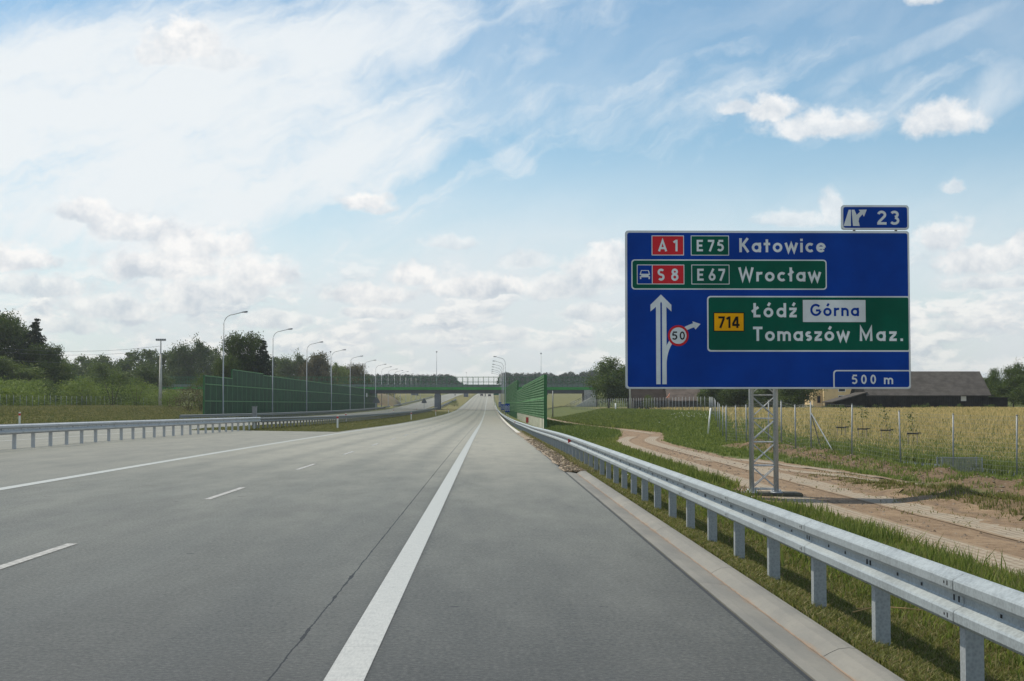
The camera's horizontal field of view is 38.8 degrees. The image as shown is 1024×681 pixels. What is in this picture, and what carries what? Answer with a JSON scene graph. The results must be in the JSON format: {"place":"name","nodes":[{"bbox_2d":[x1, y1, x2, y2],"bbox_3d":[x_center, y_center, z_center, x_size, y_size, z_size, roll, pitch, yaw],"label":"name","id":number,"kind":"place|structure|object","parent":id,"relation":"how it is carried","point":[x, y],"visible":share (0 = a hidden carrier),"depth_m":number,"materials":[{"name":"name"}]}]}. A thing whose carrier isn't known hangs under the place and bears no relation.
{"place":"outdoors","nodes":[
{"label":"outdoors","id":0,"kind":"place"},
{"bbox_2d":[0,404,204,423],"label":"meadow grass","id":1,"kind":"structure","parent":0,"point":[56,413],"depth_m":164.67,"materials":[{"name":"plant"}]},
{"bbox_2d":[162,389,202,402],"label":"embankment","id":2,"kind":"structure","parent":0,"point":[188,397],"depth_m":436.43,"materials":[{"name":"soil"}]},
{"bbox_2d":[0,394,812,680],"bbox_3d":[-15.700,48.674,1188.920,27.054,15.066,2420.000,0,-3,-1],"label":"road","id":3,"kind":"structure","parent":0,"point":[533,564],"depth_m":14.15,"materials":[{"name":"asphalt"}]},
{"bbox_2d":[0,395,475,489],"bbox_3d":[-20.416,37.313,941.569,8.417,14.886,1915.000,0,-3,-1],"label":"median edge line","id":4,"kind":"object","parent":3,"relation":"on","point":[32,483],"visible":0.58,"depth_m":37.43,"materials":[{"name":"paint"}]},
{"bbox_2d":[0,403,476,568],"bbox_3d":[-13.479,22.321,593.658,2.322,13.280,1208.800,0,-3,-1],"label":"lane marking","id":5,"kind":"object","parent":3,"relation":"on","point":[8,564],"visible":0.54,"depth_m":16.03,"materials":[{"name":"paint"}]},
{"bbox_2d":[323,397,487,680],"bbox_3d":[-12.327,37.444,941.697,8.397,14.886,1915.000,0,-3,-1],"label":"edge line","id":6,"kind":"object","parent":3,"relation":"on","point":[355,658],"visible":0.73,"depth_m":12.26,"materials":[{"name":"paint"}]},
{"bbox_2d":[0,0,1023,384],"label":"sky","id":7,"kind":"structure","parent":0,"point":[396,184],"materials":[{"name":"blue"}]},
{"bbox_2d":[1,394,1023,680],"bbox_3d":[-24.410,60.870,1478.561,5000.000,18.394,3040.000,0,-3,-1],"label":"ground","id":8,"kind":"structure","parent":0,"point":[555,404],"depth_m":57.68,"materials":[{"name":"soil"}]},
{"bbox_2d":[0,308,29,376],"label":"tree","id":9,"kind":"object","parent":8,"relation":"on","point":[6,333],"visible":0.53,"depth_m":296.11,"materials":[{"name":"green plant"}]},
{"bbox_2d":[2,308,37,362],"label":"tree","id":10,"kind":"object","parent":8,"relation":"on","point":[24,332],"visible":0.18,"depth_m":301.04,"materials":[{"name":"green plant"}]},
{"bbox_2d":[0,355,55,385],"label":"tree","id":11,"kind":"object","parent":8,"relation":"on","point":[28,372],"visible":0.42,"depth_m":286.03,"materials":[{"name":"green plant"}]},
{"bbox_2d":[14,318,60,400],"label":"conifer","id":12,"kind":"object","parent":8,"relation":"on","point":[33,333],"visible":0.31,"depth_m":297.96,"materials":[{"name":"green plant"}]},
{"bbox_2d":[18,342,67,385],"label":"tree","id":13,"kind":"object","parent":8,"relation":"on","point":[50,359],"visible":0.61,"depth_m":295.00,"materials":[{"name":"green plant"}]},
{"bbox_2d":[32,374,65,404],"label":"bush","id":14,"kind":"object","parent":8,"relation":"on","point":[51,383],"visible":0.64,"depth_m":253.17,"materials":[{"name":"green plant"}]},
{"bbox_2d":[55,356,78,389],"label":"tree","id":15,"kind":"object","parent":8,"relation":"on","point":[68,370],"visible":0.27,"depth_m":307.34,"materials":[{"name":"green plant"}]},
{"bbox_2d":[1,395,143,405],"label":"wire fence","id":16,"kind":"object","parent":8,"relation":"on","point":[50,400],"visible":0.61,"depth_m":229.64,"materials":[{"name":"metal"}]},
{"bbox_2d":[65,373,105,404],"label":"bush","id":17,"kind":"object","parent":8,"relation":"on","point":[91,389],"visible":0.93,"depth_m":260.21,"materials":[{"name":"green plant"}]},
{"bbox_2d":[0,375,187,405],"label":"thicket","id":18,"kind":"object","parent":8,"relation":"on","point":[19,390],"visible":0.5,"depth_m":259.64,"materials":[{"name":"green plant"}]},
{"bbox_2d":[80,361,134,387],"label":"tree","id":19,"kind":"object","parent":8,"relation":"on","point":[98,369],"visible":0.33,"depth_m":365.34,"materials":[{"name":"green plant"}]},
{"bbox_2d":[95,366,134,404],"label":"bush","id":20,"kind":"object","parent":8,"relation":"on","point":[112,379],"visible":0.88,"depth_m":268.06,"materials":[{"name":"green plant"}]},
{"bbox_2d":[0,417,260,448],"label":"guardrail","id":21,"kind":"object","parent":8,"relation":"on","point":[14,430],"visible":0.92,"depth_m":60.56,"materials":[{"name":"metal"}]},
{"bbox_2d":[119,376,155,405],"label":"bush","id":22,"kind":"object","parent":8,"relation":"on","point":[137,396],"visible":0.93,"depth_m":264.31,"materials":[{"name":"green plant"}]},
{"bbox_2d":[62,344,224,386],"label":"skyline wood","id":23,"kind":"object","parent":8,"relation":"on","point":[125,364],"visible":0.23,"depth_m":501.07,"materials":[{"name":"green plant"}]},
{"bbox_2d":[124,360,177,393],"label":"tree","id":24,"kind":"object","parent":8,"relation":"on","point":[150,375],"visible":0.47,"depth_m":366.19,"materials":[{"name":"green plant"}]},
{"bbox_2d":[156,339,165,405],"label":"floodlight mast","id":25,"kind":"object","parent":8,"relation":"on","point":[160,378],"visible":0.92,"depth_m":260.78,"materials":[{"name":"metal"}]},
{"bbox_2d":[0,346,158,362],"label":"power line","id":26,"kind":"object","parent":25,"relation":"attached to","point":[79,362],"visible":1,"depth_m":252.40,"materials":[{"name":"grey"}]},
{"bbox_2d":[0,430,332,482],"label":"road median crossing","id":27,"kind":"object","parent":8,"relation":"on","point":[23,463],"visible":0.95,"depth_m":47.98,"materials":[{"name":"asphalt"}]},
{"bbox_2d":[158,387,177,406],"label":"bush","id":28,"kind":"object","parent":8,"relation":"on","point":[166,397],"visible":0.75,"depth_m":248.59,"materials":[{"name":"green plant"}]},
{"bbox_2d":[169,381,202,410],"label":"bush","id":29,"kind":"object","parent":8,"relation":"on","point":[179,401],"visible":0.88,"depth_m":228.69,"materials":[{"name":"green plant"}]},
{"bbox_2d":[162,332,215,383],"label":"tree","id":30,"kind":"object","parent":8,"relation":"on","point":[175,368],"visible":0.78,"depth_m":477.37,"materials":[{"name":"green plant"}]},
{"bbox_2d":[185,368,207,410],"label":"bush","id":31,"kind":"object","parent":8,"relation":"on","point":[199,384],"visible":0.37,"depth_m":238.40,"materials":[{"name":"green plant"}]},
{"bbox_2d":[200,348,244,394],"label":"tree","id":32,"kind":"object","parent":8,"relation":"on","point":[228,365],"visible":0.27,"depth_m":293.48,"materials":[{"name":"green plant"}]},
{"bbox_2d":[0,394,461,449],"bbox_3d":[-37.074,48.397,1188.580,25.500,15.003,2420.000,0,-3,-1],"label":"road opposite","id":33,"kind":"structure","parent":8,"relation":"on","point":[60,438],"depth_m":79.65,"materials":[{"name":"asphalt"}]},
{"bbox_2d":[5,398,450,440],"bbox_3d":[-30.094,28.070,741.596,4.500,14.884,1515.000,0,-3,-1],"label":"opposite edge line","id":34,"kind":"object","parent":33,"relation":"on","point":[118,433],"visible":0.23,"depth_m":72.30,"materials":[{"name":"paint"}]},
{"bbox_2d":[222,311,247,417],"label":"street lamp","id":35,"kind":"object","parent":8,"relation":"on","point":[223,364],"visible":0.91,"depth_m":188.38,"materials":[{"name":"metal"}]},
{"bbox_2d":[219,330,266,377],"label":"tree","id":36,"kind":"object","parent":8,"relation":"on","point":[234,343],"visible":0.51,"depth_m":297.93,"materials":[{"name":"green plant"}]},
{"bbox_2d":[252,406,257,427],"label":"marker box","id":37,"kind":"object","parent":8,"relation":"on","point":[254,411],"visible":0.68,"depth_m":98.86,"materials":[{"name":"metal"}]},
{"bbox_2d":[253,340,274,375],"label":"conifer","id":38,"kind":"object","parent":8,"relation":"on","point":[263,358],"visible":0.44,"depth_m":298.82,"materials":[{"name":"green plant"}]},
{"bbox_2d":[272,328,292,412],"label":"street lamp","id":39,"kind":"object","parent":8,"relation":"on","point":[272,369],"visible":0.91,"depth_m":230.35,"materials":[{"name":"metal"}]},
{"bbox_2d":[179,406,389,418],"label":"guardrail","id":40,"kind":"object","parent":8,"relation":"on","point":[245,414],"visible":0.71,"depth_m":216.92,"materials":[{"name":"metal"}]},
{"bbox_2d":[203,369,376,417],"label":"noise wall","id":41,"kind":"structure","parent":8,"relation":"on","point":[245,391],"depth_m":243.84,"materials":[{"name":"green paint"}]},
{"bbox_2d":[271,347,309,379],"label":"tree","id":42,"kind":"object","parent":8,"relation":"on","point":[287,368],"visible":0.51,"depth_m":518.27,"materials":[{"name":"green plant"}]},
{"bbox_2d":[236,353,373,383],"bbox_3d":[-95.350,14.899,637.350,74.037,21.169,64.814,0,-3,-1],"label":"tree","id":43,"kind":"object","parent":8,"relation":"on","point":[275,362],"visible":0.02,"depth_m":623.99,"materials":[{"name":"green plant"}]},
{"bbox_2d":[306,341,322,411],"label":"street lamp","id":44,"kind":"object","parent":8,"relation":"on","point":[306,377],"visible":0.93,"depth_m":278.26,"materials":[{"name":"metal"}]},
{"bbox_2d":[294,351,338,384],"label":"tree","id":45,"kind":"object","parent":8,"relation":"on","point":[317,366],"visible":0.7,"depth_m":516.04,"materials":[{"name":"green plant"}]},
{"bbox_2d":[192,411,450,431],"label":"median grass","id":46,"kind":"structure","parent":8,"relation":"on","point":[348,425],"depth_m":129.54,"materials":[{"name":"plant"}]},
{"bbox_2d":[331,349,345,412],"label":"street lamp","id":47,"kind":"object","parent":8,"relation":"on","point":[331,380],"visible":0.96,"depth_m":314.26,"materials":[{"name":"metal"}]},
{"bbox_2d":[328,362,349,384],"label":"tree","id":48,"kind":"object","parent":8,"relation":"on","point":[341,370],"visible":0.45,"depth_m":537.90,"materials":[{"name":"green plant"}]},
{"bbox_2d":[75,377,614,409],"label":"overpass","id":49,"kind":"object","parent":8,"relation":"on","point":[439,390],"visible":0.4,"depth_m":442.01,"materials":[{"name":"concrete"}]},
{"bbox_2d":[258,399,455,427],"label":"guardrail","id":50,"kind":"object","parent":8,"relation":"on","point":[315,418],"visible":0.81,"depth_m":143.62,"materials":[{"name":"metal"}]},
{"bbox_2d":[343,362,371,384],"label":"tree","id":51,"kind":"object","parent":8,"relation":"on","point":[357,371],"visible":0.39,"depth_m":557.23,"materials":[{"name":"green plant"}]},
{"bbox_2d":[364,360,375,408],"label":"street lamp","id":52,"kind":"object","parent":8,"relation":"on","point":[364,383],"visible":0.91,"depth_m":384.23,"materials":[{"name":"metal"}]},
{"bbox_2d":[377,394,401,405],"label":"earth mound","id":53,"kind":"object","parent":8,"relation":"on","point":[389,399],"visible":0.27,"depth_m":508.29,"materials":[{"name":"soil"}]},
{"bbox_2d":[394,396,432,406],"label":"guardrail","id":54,"kind":"object","parent":8,"relation":"on","point":[412,401],"visible":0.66,"depth_m":583.29,"materials":[{"name":"metal"}]},
{"bbox_2d":[366,373,466,384],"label":"distant left forest","id":55,"kind":"object","parent":8,"relation":"on","point":[399,381],"visible":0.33,"depth_m":1147.60,"materials":[{"name":"plant"}]},
{"bbox_2d":[504,375,546,428],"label":"noise wall","id":56,"kind":"structure","parent":8,"relation":"on","point":[529,400],"depth_m":199.70,"materials":[{"name":"metal"}]},
{"bbox_2d":[516,431,593,471],"bbox_3d":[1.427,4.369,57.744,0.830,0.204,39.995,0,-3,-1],"label":"gravel","id":57,"kind":"structure","parent":8,"relation":"on","point":[572,468],"depth_m":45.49,"materials":[{"name":"gravel"}]},
{"bbox_2d":[496,369,613,384],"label":"distant right forest","id":58,"kind":"object","parent":8,"relation":"on","point":[566,374],"visible":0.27,"depth_m":1102.70,"materials":[{"name":"plant"}]},
{"bbox_2d":[520,430,611,472],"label":"gravel weeds","id":59,"kind":"object","parent":8,"relation":"on","point":[575,461],"visible":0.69,"depth_m":47.92,"materials":[{"name":"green plant"}]},
{"bbox_2d":[571,399,597,409],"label":"wire fence","id":60,"kind":"object","parent":8,"relation":"on","point":[584,405],"visible":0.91,"depth_m":331.03,"materials":[{"name":"metal"}]},
{"bbox_2d":[544,419,626,449],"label":"grass","id":61,"kind":"structure","parent":8,"relation":"on","point":[582,431],"depth_m":115.96,"materials":[{"name":"plant"}]},
{"bbox_2d":[581,356,628,407],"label":"tree","id":62,"kind":"object","parent":8,"relation":"on","point":[608,385],"visible":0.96,"depth_m":312.83,"materials":[{"name":"green plant"}]},
{"bbox_2d":[615,363,628,407],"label":"tree","id":63,"kind":"object","parent":8,"relation":"on","point":[626,396],"visible":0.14,"depth_m":321.14,"materials":[{"name":"green plant"}]},
{"bbox_2d":[627,389,666,408],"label":"farmhouse","id":64,"kind":"object","parent":8,"relation":"on","point":[658,394],"visible":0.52,"depth_m":301.36,"materials":[{"name":"tile"}]},
{"bbox_2d":[642,394,655,408],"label":"bush","id":65,"kind":"object","parent":8,"relation":"on","point":[646,405],"visible":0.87,"depth_m":290.12,"materials":[{"name":"green plant"}]},
{"bbox_2d":[599,396,709,410],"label":"wire fence","id":66,"kind":"object","parent":8,"relation":"on","point":[654,403],"visible":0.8,"depth_m":227.55,"materials":[{"name":"metal"}]},
{"bbox_2d":[663,389,699,407],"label":"farmhouse","id":67,"kind":"object","parent":8,"relation":"on","point":[679,394],"visible":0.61,"depth_m":297.36,"materials":[{"name":"tile"}]},
{"bbox_2d":[566,472,852,680],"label":"gutter","id":68,"kind":"object","parent":8,"relation":"on","point":[807,661],"visible":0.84,"depth_m":12.34,"materials":[{"name":"concrete"}]},
{"bbox_2d":[577,473,855,680],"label":"kerb joint","id":69,"kind":"object","parent":68,"relation":"on","point":[740,595],"visible":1,"depth_m":12.70,"materials":[{"name":"concrete"}]},
{"bbox_2d":[696,389,729,406],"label":"tree","id":70,"kind":"object","parent":8,"relation":"on","point":[707,394],"visible":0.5,"depth_m":279.57,"materials":[{"name":"green plant"}]},
{"bbox_2d":[709,397,725,435],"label":"wire fence","id":71,"kind":"object","parent":8,"relation":"on","point":[711,402],"visible":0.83,"depth_m":117.78,"materials":[{"name":"metal"}]},
{"bbox_2d":[715,389,748,407],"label":"tree","id":72,"kind":"object","parent":8,"relation":"on","point":[738,396],"visible":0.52,"depth_m":274.52,"materials":[{"name":"green plant"}]},
{"bbox_2d":[578,471,904,680],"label":"kerb","id":73,"kind":"structure","parent":8,"relation":"on","point":[848,659],"depth_m":12.17,"materials":[{"name":"concrete"}]},
{"bbox_2d":[700,389,804,407],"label":"orchard wood","id":74,"kind":"object","parent":8,"relation":"on","point":[757,391],"visible":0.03,"depth_m":333.19,"materials":[{"name":"green plant"}]},
{"bbox_2d":[495,403,1023,680],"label":"guardrail","id":75,"kind":"object","parent":8,"relation":"on","point":[976,610],"visible":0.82,"depth_m":11.03,"materials":[{"name":"metal"}]},
{"bbox_2d":[754,389,780,407],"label":"tree","id":76,"kind":"object","parent":8,"relation":"on","point":[762,400],"visible":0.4,"depth_m":271.64,"materials":[{"name":"green plant"}]},
{"bbox_2d":[625,205,910,496],"bbox_3d":[5.477,0.416,31.508,6.119,6.632,0.900,0,-3,-1],"label":"motorway direction sign","id":77,"kind":"object","parent":8,"relation":"on","point":[775,311],"visible":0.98,"depth_m":31.15,"materials":[{"name":"blue metal"}]},
{"bbox_2d":[551,408,1023,482],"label":"bank grass","id":78,"kind":"structure","parent":8,"relation":"on","point":[683,427],"depth_m":117.32,"materials":[{"name":"plant"}]},
{"bbox_2d":[778,389,824,407],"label":"tree","id":79,"kind":"object","parent":8,"relation":"on","point":[792,396],"visible":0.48,"depth_m":261.10,"materials":[{"name":"green plant"}]},
{"bbox_2d":[805,389,850,407],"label":"cream house","id":80,"kind":"structure","parent":8,"relation":"on","point":[828,394],"depth_m":301.00,"materials":[{"name":"paint"}]},
{"bbox_2d":[639,406,1023,469],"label":"field grass","id":81,"kind":"structure","parent":8,"relation":"on","point":[992,415],"depth_m":100.09,"materials":[{"name":"plant"}]},
{"bbox_2d":[641,441,1023,558],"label":"clods","id":82,"kind":"object","parent":8,"relation":"on","point":[963,535],"visible":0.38,"depth_m":45.74,"materials":[{"name":"soil"}]},
{"bbox_2d":[836,404,849,435],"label":"sapling","id":83,"kind":"object","parent":8,"relation":"on","point":[841,422],"visible":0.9,"depth_m":80.16,"materials":[{"name":"plant"}]},
{"bbox_2d":[693,435,1023,496],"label":"ridge grass","id":84,"kind":"structure","parent":8,"relation":"on","point":[913,465],"depth_m":51.45,"materials":[{"name":"plant"}]},
{"bbox_2d":[855,405,868,437],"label":"sapling","id":85,"kind":"object","parent":8,"relation":"on","point":[858,428],"visible":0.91,"depth_m":78.16,"materials":[{"name":"plant"}]},
{"bbox_2d":[723,417,1023,475],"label":"field weeds","id":86,"kind":"object","parent":8,"relation":"on","point":[927,456],"visible":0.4,"depth_m":64.99,"materials":[{"name":"green plant"}]},
{"bbox_2d":[726,400,1023,476],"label":"wire fence","id":87,"kind":"object","parent":8,"relation":"on","point":[899,415],"visible":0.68,"depth_m":59.80,"materials":[{"name":"metal"}]},
{"bbox_2d":[878,408,893,440],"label":"sapling","id":88,"kind":"object","parent":8,"relation":"on","point":[881,430],"visible":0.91,"depth_m":76.18,"materials":[{"name":"plant"}]},
{"bbox_2d":[853,607,920,612],"bbox_3d":[3.160,2.228,12.199,0.630,0.099,0.101,0,-3,-6],"label":"dry stalk","id":89,"kind":"object","parent":8,"relation":"on","point":[890,607],"visible":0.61,"depth_m":12.16,"materials":[{"name":"brown plant"}]},
{"bbox_2d":[757,466,1023,531],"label":"hump grass","id":90,"kind":"structure","parent":8,"relation":"on","point":[965,488],"depth_m":29.80,"materials":[{"name":"plant"}]},
{"bbox_2d":[789,403,994,407],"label":"field edge scrub","id":91,"kind":"object","parent":8,"relation":"on","point":[900,407],"visible":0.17,"depth_m":256.44,"materials":[{"name":"green plant"}]},
{"bbox_2d":[905,407,920,443],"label":"sapling","id":92,"kind":"object","parent":8,"relation":"on","point":[916,433],"visible":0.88,"depth_m":70.20,"materials":[{"name":"plant"}]},
{"bbox_2d":[822,371,1008,407],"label":"barn","id":93,"kind":"structure","parent":8,"relation":"on","point":[951,388],"depth_m":261.50,"materials":[{"name":"tile"}]},
{"bbox_2d":[885,398,898,407],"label":"door","id":94,"kind":"structure","parent":93,"relation":"in","point":[889,402],"depth_m":260.84,"materials":[{"name":"grey"}]},
{"bbox_2d":[922,398,936,407],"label":"door","id":95,"kind":"structure","parent":93,"relation":"in","point":[932,401],"depth_m":260.97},
{"bbox_2d":[936,457,982,472],"bbox_3d":[16.318,4.571,53.023,1.491,0.640,0.640,0,-3,-1],"label":"wire basket","id":96,"kind":"object","parent":8,"relation":"on","point":[953,458],"visible":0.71,"depth_m":53.04,"materials":[{"name":"grey"}]},
{"bbox_2d":[983,368,1002,396],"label":"tree","id":97,"kind":"object","parent":8,"relation":"on","point":[988,380],"visible":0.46,"depth_m":301.07,"materials":[{"name":"green plant"}]},
{"bbox_2d":[989,357,1023,406],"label":"tree","id":98,"kind":"object","parent":8,"relation":"on","point":[1001,390],"visible":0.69,"depth_m":286.08,"materials":[{"name":"green plant"}]},
{"bbox_2d":[1007,373,1023,405],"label":"tree","id":99,"kind":"object","parent":8,"relation":"on","point":[1019,380],"visible":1,"depth_m":251.32,"materials":[{"name":"green plant"}]},
{"bbox_2d":[549,418,1023,566],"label":"dirt track","id":100,"kind":"structure","parent":0,"point":[1002,544],"depth_m":28.73,"materials":[{"name":"soil"}]},
{"bbox_2d":[547,418,651,433],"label":"slab track","id":101,"kind":"structure","parent":100,"relation":"on","point":[614,428],"depth_m":139.21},
{"bbox_2d":[694,459,878,480],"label":"tire track","id":102,"kind":"structure","parent":100,"relation":"on","point":[800,471],"depth_m":43.19,"materials":[{"name":"soil"}]},
{"bbox_2d":[616,437,1023,574],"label":"slab track","id":103,"kind":"structure","parent":100,"relation":"on","point":[1014,561],"depth_m":23.41,"materials":[{"name":"concrete"}]},
{"bbox_2d":[731,459,915,483],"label":"tire track","id":104,"kind":"structure","parent":100,"relation":"on","point":[760,461],"depth_m":47.78,"materials":[{"name":"soil"}]},
{"bbox_2d":[643,437,1023,541],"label":"slab track","id":105,"kind":"structure","parent":100,"relation":"on","point":[1013,533],"depth_m":29.90,"materials":[{"name":"concrete"}]},
{"bbox_2d":[577,436,1023,679],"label":"tall grass","id":106,"kind":"structure","parent":0,"point":[995,577],"depth_m":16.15,"materials":[{"name":"plant"}]},
{"bbox_2d":[579,454,1023,680],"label":"verge grass","id":107,"kind":"structure","parent":0,"point":[721,548],"depth_m":12.26,"materials":[{"name":"plant"}]},
{"bbox_2d":[595,389,1023,406],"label":"embankment","id":108,"kind":"structure","parent":0,"point":[606,405],"depth_m":430.92,"materials":[{"name":"plant"}]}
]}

